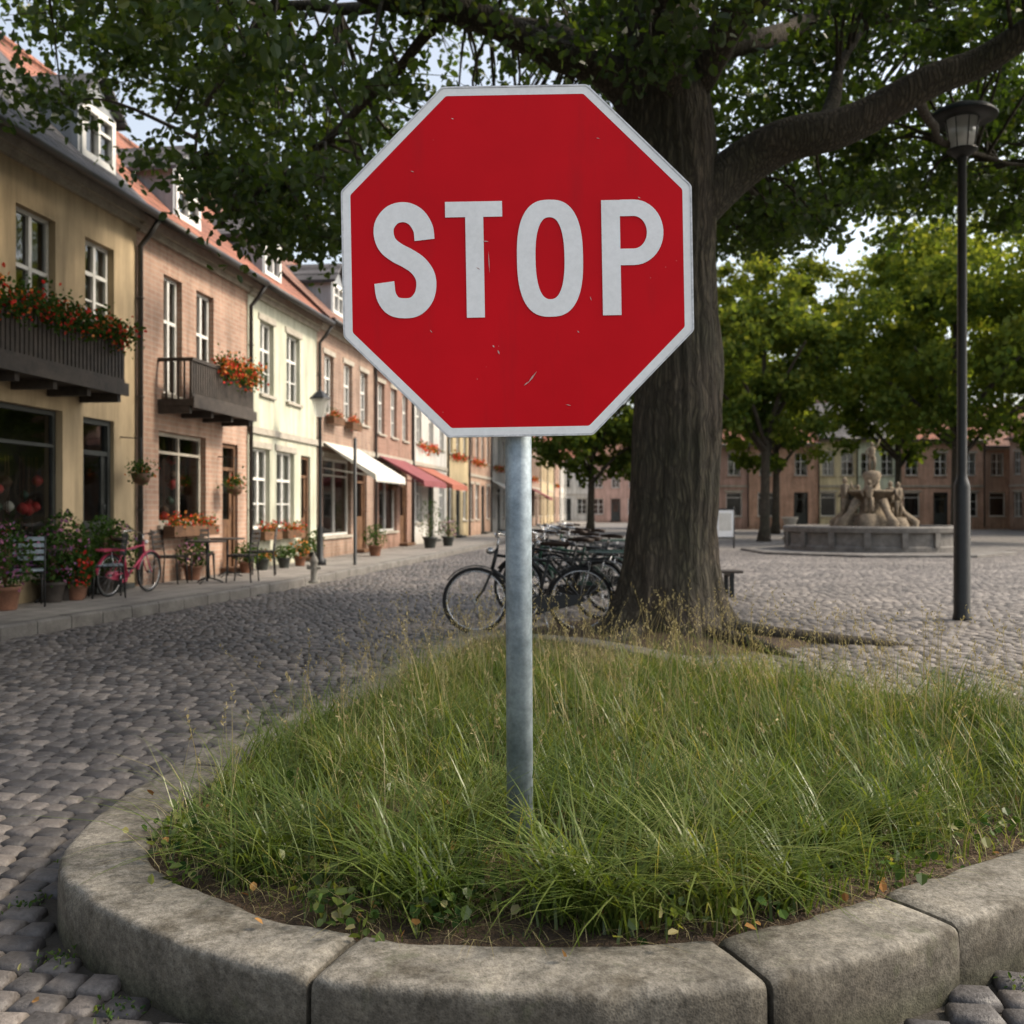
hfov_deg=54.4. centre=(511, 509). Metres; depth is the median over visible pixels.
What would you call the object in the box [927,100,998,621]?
street lamp
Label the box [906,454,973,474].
curtains
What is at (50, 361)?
balcony
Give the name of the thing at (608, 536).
bicycle
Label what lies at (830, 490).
sills
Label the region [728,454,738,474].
curtains
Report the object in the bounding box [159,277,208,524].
windows
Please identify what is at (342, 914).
clover weeds
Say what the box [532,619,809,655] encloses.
tree pit soil
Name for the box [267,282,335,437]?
gutter and drainpipe
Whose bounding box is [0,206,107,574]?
windows
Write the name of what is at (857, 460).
gutter and drainpipe
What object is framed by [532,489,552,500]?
awning
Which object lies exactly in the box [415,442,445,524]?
sills
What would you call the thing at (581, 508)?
interior
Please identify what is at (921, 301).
plaza tree
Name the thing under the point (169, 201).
dormer
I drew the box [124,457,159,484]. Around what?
basket flowers
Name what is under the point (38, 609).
sidewalk
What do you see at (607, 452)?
roof
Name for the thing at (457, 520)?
door
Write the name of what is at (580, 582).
bicycle
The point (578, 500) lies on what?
curtains
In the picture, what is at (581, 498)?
sills
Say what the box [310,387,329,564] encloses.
street lamp
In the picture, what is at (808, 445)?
cornice
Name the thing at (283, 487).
curtains
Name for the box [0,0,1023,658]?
oak tree
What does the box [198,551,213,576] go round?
cafe chair
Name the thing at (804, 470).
curtains
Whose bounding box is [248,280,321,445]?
cornice
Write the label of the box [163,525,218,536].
flower box
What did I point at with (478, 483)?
sills
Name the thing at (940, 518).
door
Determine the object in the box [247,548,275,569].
potted plant
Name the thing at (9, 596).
potted plant
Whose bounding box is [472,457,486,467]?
window flowers
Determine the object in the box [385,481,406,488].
basket flowers
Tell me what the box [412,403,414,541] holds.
gutter and drainpipe
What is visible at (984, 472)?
gutter and drainpipe
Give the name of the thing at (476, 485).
windows
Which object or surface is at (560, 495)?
gutter and drainpipe
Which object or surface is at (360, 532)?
door
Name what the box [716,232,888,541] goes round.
plaza tree
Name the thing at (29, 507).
shop display
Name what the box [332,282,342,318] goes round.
dormer window
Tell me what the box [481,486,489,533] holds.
door
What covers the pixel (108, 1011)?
joint weeds
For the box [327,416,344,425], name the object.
flower box
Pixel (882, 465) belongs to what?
curtains
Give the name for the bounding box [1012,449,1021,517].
sills
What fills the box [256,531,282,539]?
flower box
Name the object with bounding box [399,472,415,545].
door
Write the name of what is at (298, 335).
sills
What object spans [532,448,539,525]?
walls
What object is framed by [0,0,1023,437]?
sky
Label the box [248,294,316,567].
walls
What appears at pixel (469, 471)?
gutter and drainpipe
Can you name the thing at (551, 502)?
walls
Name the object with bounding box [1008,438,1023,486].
cornice
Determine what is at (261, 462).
interior
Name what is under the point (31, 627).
sidewalk kerb
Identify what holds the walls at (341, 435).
on the ground at (152, 1013)
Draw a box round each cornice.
[0,125,143,227]
[137,213,253,291]
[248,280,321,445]
[320,321,374,456]
[377,453,412,463]
[415,461,447,470]
[468,473,490,479]
[720,446,747,486]
[748,444,815,446]
[820,439,857,486]
[902,441,983,486]
[985,446,1009,449]
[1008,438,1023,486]
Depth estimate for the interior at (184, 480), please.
17.62 m
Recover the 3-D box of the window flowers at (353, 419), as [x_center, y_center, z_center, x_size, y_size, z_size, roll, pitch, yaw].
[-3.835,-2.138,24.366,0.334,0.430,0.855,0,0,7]
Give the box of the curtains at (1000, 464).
[991,454,1001,474]
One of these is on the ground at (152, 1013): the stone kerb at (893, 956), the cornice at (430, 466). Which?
the stone kerb at (893, 956)
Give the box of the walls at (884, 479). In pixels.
[858,442,894,512]
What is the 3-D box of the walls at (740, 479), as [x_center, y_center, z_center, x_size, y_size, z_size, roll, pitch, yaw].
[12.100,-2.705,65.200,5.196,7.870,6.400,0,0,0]
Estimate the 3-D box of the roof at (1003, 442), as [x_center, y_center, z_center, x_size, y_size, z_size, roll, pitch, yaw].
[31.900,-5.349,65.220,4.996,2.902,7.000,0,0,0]
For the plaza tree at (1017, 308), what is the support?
on the plaza paving
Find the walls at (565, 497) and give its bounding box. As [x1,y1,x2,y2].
[564,468,566,520]
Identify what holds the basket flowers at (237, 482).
in the hanging basket at (235, 490)
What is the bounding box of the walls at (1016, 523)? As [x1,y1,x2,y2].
[1010,442,1023,529]
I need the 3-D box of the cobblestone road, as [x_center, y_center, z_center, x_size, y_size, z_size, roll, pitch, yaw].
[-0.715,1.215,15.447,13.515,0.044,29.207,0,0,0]
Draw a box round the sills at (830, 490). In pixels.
[820,451,854,516]
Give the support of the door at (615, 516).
attached to the walls at (607, 492)
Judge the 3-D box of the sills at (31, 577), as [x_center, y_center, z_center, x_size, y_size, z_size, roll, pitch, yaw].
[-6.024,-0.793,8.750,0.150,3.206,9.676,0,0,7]
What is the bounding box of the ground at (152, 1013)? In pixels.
[16,587,1023,1023]
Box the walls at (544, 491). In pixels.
[541,456,546,524]
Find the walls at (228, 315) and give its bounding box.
[136,228,247,585]
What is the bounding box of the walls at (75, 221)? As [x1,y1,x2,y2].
[0,152,135,603]
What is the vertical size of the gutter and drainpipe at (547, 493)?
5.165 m
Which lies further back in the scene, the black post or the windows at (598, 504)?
the windows at (598, 504)
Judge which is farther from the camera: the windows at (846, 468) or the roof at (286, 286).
the windows at (846, 468)
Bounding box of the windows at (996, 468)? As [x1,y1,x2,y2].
[989,453,1004,515]
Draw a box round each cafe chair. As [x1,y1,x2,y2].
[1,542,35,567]
[8,536,45,606]
[88,533,128,598]
[150,529,187,583]
[185,528,214,580]
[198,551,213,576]
[225,529,260,582]
[251,527,277,575]
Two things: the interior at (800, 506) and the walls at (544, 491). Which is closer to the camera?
the interior at (800, 506)
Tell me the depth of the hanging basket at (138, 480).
13.56 m
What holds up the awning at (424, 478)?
attached to the walls at (387, 445)
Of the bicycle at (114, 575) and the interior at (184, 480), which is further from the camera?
the interior at (184, 480)
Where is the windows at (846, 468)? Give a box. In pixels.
[820,453,852,515]
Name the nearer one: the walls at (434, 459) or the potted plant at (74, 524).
the potted plant at (74, 524)
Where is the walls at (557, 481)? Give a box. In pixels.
[554,463,558,522]
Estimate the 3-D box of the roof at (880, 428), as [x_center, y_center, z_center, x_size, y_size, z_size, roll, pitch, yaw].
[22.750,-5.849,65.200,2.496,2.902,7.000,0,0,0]
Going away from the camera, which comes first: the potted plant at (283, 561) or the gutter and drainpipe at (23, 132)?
the gutter and drainpipe at (23, 132)
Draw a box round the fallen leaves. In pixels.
[32,785,1020,1002]
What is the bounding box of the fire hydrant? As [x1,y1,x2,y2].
[307,553,320,582]
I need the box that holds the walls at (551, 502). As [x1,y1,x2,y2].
[547,460,553,523]
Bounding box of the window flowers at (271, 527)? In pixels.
[257,518,285,541]
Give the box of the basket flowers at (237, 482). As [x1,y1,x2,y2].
[217,466,250,493]
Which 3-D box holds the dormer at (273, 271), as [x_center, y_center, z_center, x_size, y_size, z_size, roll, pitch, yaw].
[-5.983,-4.985,19.877,2.720,1.730,1.240,0,0,7]
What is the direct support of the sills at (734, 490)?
attached to the walls at (740, 479)
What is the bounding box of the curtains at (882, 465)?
[861,454,891,474]
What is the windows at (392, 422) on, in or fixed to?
attached to the walls at (387, 445)
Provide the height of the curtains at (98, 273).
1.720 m
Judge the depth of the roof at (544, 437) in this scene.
96.72 m
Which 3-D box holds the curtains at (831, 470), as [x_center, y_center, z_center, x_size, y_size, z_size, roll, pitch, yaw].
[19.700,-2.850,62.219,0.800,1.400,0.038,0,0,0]
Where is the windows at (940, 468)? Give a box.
[904,453,976,515]
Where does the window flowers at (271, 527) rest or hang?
in the flower box at (266, 535)
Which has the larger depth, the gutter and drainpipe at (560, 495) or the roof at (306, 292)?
the gutter and drainpipe at (560, 495)
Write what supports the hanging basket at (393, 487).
hanging from the walls at (387, 445)
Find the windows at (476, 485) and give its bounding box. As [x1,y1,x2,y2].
[475,437,487,518]
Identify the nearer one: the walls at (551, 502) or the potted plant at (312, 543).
the potted plant at (312, 543)
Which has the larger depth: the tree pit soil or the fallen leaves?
the tree pit soil
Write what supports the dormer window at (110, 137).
in the dormer at (89, 144)
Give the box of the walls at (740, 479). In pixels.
[719,448,747,528]
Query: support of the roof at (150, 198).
attached to the walls at (228, 315)
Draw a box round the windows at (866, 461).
[861,453,892,474]
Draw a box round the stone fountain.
[741,439,1016,557]
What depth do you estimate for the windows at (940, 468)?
62.10 m
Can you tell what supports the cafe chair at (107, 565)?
on the sidewalk
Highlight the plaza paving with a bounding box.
[477,522,1023,549]
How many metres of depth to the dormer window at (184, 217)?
15.99 m
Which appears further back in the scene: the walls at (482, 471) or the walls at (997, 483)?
the walls at (997, 483)
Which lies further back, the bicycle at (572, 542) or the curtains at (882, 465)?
the curtains at (882, 465)
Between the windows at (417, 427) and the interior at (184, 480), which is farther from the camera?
the windows at (417, 427)
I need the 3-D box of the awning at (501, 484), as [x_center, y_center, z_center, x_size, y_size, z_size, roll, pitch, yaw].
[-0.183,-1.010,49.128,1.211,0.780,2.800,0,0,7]
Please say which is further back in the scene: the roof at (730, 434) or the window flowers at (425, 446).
the roof at (730, 434)
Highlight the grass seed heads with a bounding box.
[184,577,1023,812]
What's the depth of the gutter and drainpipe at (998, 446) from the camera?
61.65 m
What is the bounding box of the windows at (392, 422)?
[378,383,404,531]
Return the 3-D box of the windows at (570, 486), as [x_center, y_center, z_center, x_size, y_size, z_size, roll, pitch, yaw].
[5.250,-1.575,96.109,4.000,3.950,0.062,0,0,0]
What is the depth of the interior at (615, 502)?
97.11 m
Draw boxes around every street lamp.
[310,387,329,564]
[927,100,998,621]
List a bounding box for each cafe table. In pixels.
[21,547,69,602]
[187,540,226,583]
[209,537,244,577]
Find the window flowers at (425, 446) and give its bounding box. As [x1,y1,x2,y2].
[417,438,442,456]
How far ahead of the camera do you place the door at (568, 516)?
96.08 m
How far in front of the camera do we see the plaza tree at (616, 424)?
49.56 m
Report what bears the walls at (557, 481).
on the plaza paving
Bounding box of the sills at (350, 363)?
[322,347,369,538]
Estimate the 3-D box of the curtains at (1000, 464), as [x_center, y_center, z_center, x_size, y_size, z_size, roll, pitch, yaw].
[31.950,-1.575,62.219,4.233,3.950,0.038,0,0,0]
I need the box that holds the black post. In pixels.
[353,437,356,564]
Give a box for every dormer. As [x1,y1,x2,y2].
[16,72,127,174]
[116,145,210,231]
[212,218,287,294]
[281,263,342,318]
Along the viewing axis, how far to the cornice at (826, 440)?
61.96 m
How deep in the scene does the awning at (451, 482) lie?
32.35 m
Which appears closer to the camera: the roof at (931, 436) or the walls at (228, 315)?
the walls at (228, 315)
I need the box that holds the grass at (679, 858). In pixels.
[11,586,1023,961]
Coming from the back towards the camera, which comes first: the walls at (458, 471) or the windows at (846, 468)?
the windows at (846, 468)
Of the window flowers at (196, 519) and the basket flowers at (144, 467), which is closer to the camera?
the basket flowers at (144, 467)
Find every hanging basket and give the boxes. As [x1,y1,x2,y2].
[120,436,151,484]
[218,456,243,495]
[389,467,398,490]
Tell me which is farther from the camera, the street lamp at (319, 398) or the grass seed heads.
the street lamp at (319, 398)
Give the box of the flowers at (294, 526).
[278,519,308,536]
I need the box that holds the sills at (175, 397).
[157,393,198,528]
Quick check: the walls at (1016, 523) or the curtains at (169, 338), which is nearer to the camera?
the curtains at (169, 338)
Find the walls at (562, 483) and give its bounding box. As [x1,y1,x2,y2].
[559,467,563,521]
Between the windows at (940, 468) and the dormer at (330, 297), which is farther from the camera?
the windows at (940, 468)
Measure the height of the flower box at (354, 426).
0.160 m
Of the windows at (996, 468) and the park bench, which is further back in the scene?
the windows at (996, 468)
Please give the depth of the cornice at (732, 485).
61.95 m
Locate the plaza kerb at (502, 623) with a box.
[466,556,591,633]
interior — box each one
[0,213,48,563]
[159,282,189,519]
[253,328,265,525]
[323,359,331,532]
[567,474,584,513]
[595,476,629,513]
[727,455,740,514]
[758,454,805,514]
[821,454,850,514]
[863,454,888,474]
[904,454,975,515]
[990,454,1002,514]
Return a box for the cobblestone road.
[0,550,1023,1023]
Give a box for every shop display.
[0,455,42,569]
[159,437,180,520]
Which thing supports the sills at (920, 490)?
attached to the walls at (925, 476)
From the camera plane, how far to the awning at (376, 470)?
23.14 m
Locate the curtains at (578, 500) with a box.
[569,475,586,513]
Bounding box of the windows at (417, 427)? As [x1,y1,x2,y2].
[415,407,441,521]
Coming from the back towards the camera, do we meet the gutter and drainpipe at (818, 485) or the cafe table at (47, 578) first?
the gutter and drainpipe at (818, 485)
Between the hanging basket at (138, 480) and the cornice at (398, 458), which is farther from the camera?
the cornice at (398, 458)
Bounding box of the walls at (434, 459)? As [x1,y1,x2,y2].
[415,406,446,543]
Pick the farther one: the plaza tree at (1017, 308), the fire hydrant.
the plaza tree at (1017, 308)
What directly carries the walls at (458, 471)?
on the plaza paving
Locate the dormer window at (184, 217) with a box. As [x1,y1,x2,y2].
[175,169,200,231]
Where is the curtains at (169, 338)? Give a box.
[169,284,170,392]
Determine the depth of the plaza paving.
42.06 m
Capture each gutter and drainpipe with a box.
[0,112,161,583]
[161,218,269,541]
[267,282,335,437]
[331,317,377,542]
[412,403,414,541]
[447,437,449,535]
[468,437,470,534]
[491,437,492,531]
[540,457,541,523]
[547,462,547,522]
[554,464,555,522]
[560,470,560,521]
[564,473,564,520]
[722,444,749,526]
[749,442,820,523]
[822,438,858,512]
[913,439,986,526]
[986,446,1009,447]
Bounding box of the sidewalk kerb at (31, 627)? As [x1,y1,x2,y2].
[0,521,595,640]
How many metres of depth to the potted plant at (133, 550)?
13.06 m
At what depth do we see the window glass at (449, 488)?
39.27 m
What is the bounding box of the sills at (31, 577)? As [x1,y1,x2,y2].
[0,574,56,582]
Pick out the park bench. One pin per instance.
(729, 575)
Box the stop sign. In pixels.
[341,84,693,852]
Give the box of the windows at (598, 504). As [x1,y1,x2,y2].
[594,473,629,513]
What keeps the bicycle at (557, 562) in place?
on the cobblestone plaza
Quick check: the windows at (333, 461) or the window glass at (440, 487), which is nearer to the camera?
the windows at (333, 461)
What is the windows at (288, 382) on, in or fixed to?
attached to the walls at (280, 415)
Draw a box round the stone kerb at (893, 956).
[57,632,1023,1023]
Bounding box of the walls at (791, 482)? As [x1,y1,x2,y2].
[748,447,817,528]
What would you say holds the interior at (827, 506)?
attached to the walls at (837, 477)
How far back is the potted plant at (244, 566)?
16.98 m
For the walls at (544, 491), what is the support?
on the plaza paving
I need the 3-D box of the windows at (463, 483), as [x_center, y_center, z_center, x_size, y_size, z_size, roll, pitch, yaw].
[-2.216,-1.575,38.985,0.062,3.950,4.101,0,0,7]
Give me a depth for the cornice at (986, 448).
61.96 m
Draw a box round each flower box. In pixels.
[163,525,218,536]
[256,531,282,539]
[280,529,305,538]
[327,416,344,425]
[346,422,362,430]
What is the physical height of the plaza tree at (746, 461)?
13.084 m
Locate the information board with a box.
[717,507,734,547]
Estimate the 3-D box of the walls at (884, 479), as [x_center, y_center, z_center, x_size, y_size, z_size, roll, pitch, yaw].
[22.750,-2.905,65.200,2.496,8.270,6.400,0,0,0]
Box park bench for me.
[721,569,742,596]
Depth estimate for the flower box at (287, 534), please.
19.81 m
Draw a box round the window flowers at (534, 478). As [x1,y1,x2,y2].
[532,476,538,482]
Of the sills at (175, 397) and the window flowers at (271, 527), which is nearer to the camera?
the sills at (175, 397)
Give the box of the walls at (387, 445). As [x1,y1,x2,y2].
[374,367,411,548]
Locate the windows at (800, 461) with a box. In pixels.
[758,453,806,515]
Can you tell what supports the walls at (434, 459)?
on the plaza paving
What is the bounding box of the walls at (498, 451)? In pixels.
[491,437,504,532]
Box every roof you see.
[0,32,263,284]
[0,51,154,217]
[116,131,327,323]
[201,194,342,328]
[543,436,581,457]
[596,444,622,455]
[722,426,744,443]
[794,427,819,441]
[807,402,858,437]
[859,401,892,437]
[916,420,985,438]
[975,406,1023,445]
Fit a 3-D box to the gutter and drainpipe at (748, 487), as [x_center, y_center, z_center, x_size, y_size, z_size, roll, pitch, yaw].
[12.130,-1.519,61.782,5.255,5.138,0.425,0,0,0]
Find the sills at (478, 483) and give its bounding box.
[471,459,490,520]
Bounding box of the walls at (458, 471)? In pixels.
[449,438,467,537]
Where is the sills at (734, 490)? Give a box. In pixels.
[725,451,743,516]
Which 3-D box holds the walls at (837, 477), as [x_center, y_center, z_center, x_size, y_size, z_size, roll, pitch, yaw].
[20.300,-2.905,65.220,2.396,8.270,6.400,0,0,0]
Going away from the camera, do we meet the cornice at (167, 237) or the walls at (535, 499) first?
the cornice at (167, 237)
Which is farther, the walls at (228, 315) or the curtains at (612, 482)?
the curtains at (612, 482)
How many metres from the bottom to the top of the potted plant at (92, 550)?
0.827 m
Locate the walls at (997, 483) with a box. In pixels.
[984,450,1009,528]
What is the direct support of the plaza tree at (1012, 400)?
on the plaza paving
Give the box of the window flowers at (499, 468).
[494,464,504,472]
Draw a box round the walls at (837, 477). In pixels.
[817,435,856,523]
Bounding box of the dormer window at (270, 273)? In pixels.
[264,246,280,283]
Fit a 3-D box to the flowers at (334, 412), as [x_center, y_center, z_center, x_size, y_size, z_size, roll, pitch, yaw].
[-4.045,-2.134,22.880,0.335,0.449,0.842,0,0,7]
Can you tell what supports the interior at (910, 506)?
attached to the walls at (925, 476)
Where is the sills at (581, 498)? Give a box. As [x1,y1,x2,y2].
[569,472,587,514]
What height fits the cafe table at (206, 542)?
0.631 m
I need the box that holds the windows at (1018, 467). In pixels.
[1015,451,1021,516]
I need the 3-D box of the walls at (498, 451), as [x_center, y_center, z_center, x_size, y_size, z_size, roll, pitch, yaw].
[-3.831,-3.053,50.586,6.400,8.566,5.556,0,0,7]
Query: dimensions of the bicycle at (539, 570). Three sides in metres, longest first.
1.692 x 0.992 x 0.583 m
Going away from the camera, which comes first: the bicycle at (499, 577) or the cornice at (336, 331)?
the bicycle at (499, 577)
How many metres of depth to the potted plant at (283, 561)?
18.46 m
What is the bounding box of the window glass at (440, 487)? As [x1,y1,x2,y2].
[429,420,440,519]
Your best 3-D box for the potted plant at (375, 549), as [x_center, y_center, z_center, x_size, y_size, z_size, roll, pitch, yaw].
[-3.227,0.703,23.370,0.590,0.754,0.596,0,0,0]
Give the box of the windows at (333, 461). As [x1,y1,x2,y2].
[323,355,363,535]
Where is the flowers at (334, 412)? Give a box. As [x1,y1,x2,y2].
[326,407,344,425]
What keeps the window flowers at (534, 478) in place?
attached to the sills
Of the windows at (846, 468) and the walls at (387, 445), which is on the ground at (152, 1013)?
the walls at (387, 445)
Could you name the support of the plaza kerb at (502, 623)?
on the ground at (152, 1013)
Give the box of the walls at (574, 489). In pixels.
[566,461,587,520]
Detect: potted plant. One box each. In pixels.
[0,521,35,610]
[27,523,77,602]
[39,509,91,600]
[55,531,98,597]
[55,550,96,600]
[79,514,127,594]
[92,518,139,592]
[175,537,210,579]
[232,541,259,572]
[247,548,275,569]
[275,545,295,567]
[289,537,311,565]
[303,529,324,556]
[362,524,386,555]
[417,498,441,547]
[438,517,458,545]
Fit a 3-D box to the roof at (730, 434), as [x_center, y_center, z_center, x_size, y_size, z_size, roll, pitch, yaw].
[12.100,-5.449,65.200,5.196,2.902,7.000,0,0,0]
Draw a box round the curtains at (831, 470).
[822,454,832,474]
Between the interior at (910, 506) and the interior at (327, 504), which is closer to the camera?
the interior at (327, 504)
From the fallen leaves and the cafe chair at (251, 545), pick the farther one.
the cafe chair at (251, 545)
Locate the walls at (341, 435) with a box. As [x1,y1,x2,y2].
[317,329,373,557]
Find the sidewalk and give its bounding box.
[0,521,586,623]
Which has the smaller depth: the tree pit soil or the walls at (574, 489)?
the tree pit soil
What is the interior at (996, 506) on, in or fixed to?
attached to the walls at (997, 483)
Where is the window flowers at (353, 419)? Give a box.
[345,413,364,431]
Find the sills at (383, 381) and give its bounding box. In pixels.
[377,377,409,533]
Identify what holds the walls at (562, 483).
on the plaza paving
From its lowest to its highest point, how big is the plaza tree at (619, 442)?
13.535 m
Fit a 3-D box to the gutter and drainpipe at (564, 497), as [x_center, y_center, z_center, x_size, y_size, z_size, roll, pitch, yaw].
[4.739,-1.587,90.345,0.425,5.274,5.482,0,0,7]
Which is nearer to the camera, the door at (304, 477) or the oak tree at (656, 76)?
the oak tree at (656, 76)
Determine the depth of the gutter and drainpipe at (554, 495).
81.85 m
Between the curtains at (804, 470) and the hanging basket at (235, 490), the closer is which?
the hanging basket at (235, 490)
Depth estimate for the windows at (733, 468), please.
62.09 m
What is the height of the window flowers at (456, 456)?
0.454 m
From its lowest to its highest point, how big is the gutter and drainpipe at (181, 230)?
5.225 m
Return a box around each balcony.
[0,262,146,402]
[158,343,268,425]
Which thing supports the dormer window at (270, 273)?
in the dormer at (273, 271)
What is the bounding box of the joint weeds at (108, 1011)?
[1,859,1023,1023]
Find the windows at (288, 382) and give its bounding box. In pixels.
[253,322,295,528]
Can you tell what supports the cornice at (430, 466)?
attached to the walls at (434, 459)
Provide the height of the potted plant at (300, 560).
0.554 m
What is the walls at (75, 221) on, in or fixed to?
on the ground at (152, 1013)
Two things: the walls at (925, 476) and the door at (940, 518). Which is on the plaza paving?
the walls at (925, 476)
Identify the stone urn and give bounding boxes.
[781,517,798,539]
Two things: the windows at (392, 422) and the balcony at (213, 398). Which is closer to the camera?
the balcony at (213, 398)
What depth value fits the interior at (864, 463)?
63.10 m
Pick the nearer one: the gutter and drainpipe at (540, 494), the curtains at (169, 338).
the curtains at (169, 338)
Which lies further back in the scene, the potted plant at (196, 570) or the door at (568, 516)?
the door at (568, 516)
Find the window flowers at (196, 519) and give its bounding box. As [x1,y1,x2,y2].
[161,510,218,537]
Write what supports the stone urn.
on the plaza paving
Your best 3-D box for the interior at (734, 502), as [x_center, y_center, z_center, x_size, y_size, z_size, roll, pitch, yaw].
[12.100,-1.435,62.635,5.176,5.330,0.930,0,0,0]
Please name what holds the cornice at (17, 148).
attached to the walls at (75, 221)
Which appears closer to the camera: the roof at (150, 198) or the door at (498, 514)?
the roof at (150, 198)
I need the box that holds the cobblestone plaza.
[494,550,1023,702]
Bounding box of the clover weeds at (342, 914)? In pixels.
[122,685,1023,944]
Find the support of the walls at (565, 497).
on the plaza paving
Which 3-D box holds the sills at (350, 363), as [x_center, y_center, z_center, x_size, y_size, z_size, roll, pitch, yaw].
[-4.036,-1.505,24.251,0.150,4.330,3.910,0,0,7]
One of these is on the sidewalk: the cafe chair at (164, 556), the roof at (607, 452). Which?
the cafe chair at (164, 556)
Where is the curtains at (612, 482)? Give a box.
[595,475,618,486]
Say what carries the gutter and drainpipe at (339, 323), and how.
attached to the walls at (341, 435)
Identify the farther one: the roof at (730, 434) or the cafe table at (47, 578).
the roof at (730, 434)
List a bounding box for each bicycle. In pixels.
[95,530,160,596]
[442,531,614,632]
[494,529,623,618]
[502,527,623,612]
[532,523,624,582]
[532,524,613,587]
[532,525,624,598]
[532,526,623,605]
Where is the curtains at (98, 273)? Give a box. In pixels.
[96,251,100,320]
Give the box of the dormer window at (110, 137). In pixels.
[80,103,115,174]
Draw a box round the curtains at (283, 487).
[258,328,291,525]
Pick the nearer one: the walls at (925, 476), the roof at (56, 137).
the roof at (56, 137)
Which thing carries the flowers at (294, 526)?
in the flower box at (287, 534)
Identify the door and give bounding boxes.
[83,417,134,593]
[220,443,253,571]
[301,456,310,560]
[357,467,368,551]
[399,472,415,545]
[428,486,440,540]
[456,489,466,536]
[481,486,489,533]
[497,488,504,530]
[566,499,571,520]
[610,499,621,520]
[794,492,807,524]
[933,492,947,524]
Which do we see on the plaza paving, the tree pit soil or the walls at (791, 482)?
the walls at (791, 482)
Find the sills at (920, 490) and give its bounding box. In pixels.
[902,451,978,516]
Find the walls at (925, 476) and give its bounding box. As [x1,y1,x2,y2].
[901,444,983,528]
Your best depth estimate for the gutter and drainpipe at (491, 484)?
47.38 m
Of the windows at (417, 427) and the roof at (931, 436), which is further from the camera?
the roof at (931, 436)
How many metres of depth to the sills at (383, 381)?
28.14 m
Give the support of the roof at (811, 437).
on the walls at (791, 482)
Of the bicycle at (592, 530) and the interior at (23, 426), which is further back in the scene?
the bicycle at (592, 530)
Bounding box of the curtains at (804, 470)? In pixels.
[760,454,805,474]
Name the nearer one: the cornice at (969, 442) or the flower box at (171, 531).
the flower box at (171, 531)
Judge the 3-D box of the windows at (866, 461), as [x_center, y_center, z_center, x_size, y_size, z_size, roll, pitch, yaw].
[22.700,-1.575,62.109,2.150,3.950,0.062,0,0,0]
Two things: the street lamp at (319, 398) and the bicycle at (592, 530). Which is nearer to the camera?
the bicycle at (592, 530)
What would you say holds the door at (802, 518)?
attached to the walls at (791, 482)
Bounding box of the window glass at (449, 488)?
[449,438,463,517]
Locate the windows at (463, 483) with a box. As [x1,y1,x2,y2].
[449,438,464,520]
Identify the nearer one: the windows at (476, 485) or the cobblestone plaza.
the cobblestone plaza
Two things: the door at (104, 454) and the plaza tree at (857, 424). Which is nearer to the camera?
the door at (104, 454)
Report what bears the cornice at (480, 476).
attached to the walls at (482, 471)
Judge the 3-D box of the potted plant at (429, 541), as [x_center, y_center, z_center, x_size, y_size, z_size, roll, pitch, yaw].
[-2.336,0.367,28.296,0.724,1.425,0.743,0,0,0]
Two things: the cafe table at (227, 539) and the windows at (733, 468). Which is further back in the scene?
the windows at (733, 468)
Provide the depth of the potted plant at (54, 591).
11.62 m
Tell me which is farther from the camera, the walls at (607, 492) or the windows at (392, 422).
the walls at (607, 492)
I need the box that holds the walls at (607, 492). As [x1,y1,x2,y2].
[594,464,629,521]
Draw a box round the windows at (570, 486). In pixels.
[566,473,586,504]
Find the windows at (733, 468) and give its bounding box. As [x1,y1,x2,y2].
[726,453,741,515]
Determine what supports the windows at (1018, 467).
attached to the walls at (1016, 523)
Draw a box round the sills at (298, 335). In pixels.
[253,312,303,529]
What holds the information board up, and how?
on the plaza paving
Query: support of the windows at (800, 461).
attached to the walls at (791, 482)
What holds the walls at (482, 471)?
on the plaza paving
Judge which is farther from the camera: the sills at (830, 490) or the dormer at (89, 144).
the sills at (830, 490)
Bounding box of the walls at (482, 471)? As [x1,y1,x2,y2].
[468,437,490,535]
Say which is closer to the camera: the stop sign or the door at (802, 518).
the stop sign
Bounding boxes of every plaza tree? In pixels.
[531,393,633,531]
[609,397,630,448]
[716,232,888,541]
[722,283,861,533]
[801,159,1023,524]
[816,232,1002,515]
[967,279,1023,455]
[1009,241,1023,327]
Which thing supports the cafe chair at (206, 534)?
on the sidewalk
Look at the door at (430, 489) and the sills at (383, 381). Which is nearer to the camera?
the sills at (383, 381)
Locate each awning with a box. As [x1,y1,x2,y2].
[322,442,404,484]
[379,456,445,488]
[416,466,467,491]
[493,481,504,494]
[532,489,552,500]
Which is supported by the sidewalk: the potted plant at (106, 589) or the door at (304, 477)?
the potted plant at (106, 589)
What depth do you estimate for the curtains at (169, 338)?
15.51 m
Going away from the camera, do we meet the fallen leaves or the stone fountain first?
the fallen leaves
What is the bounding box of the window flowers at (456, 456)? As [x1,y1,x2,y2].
[450,449,470,462]
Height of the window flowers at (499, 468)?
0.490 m
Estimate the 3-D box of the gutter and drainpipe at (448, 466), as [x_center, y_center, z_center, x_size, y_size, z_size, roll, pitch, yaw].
[-2.540,-1.622,33.883,0.425,5.343,5.664,0,0,7]

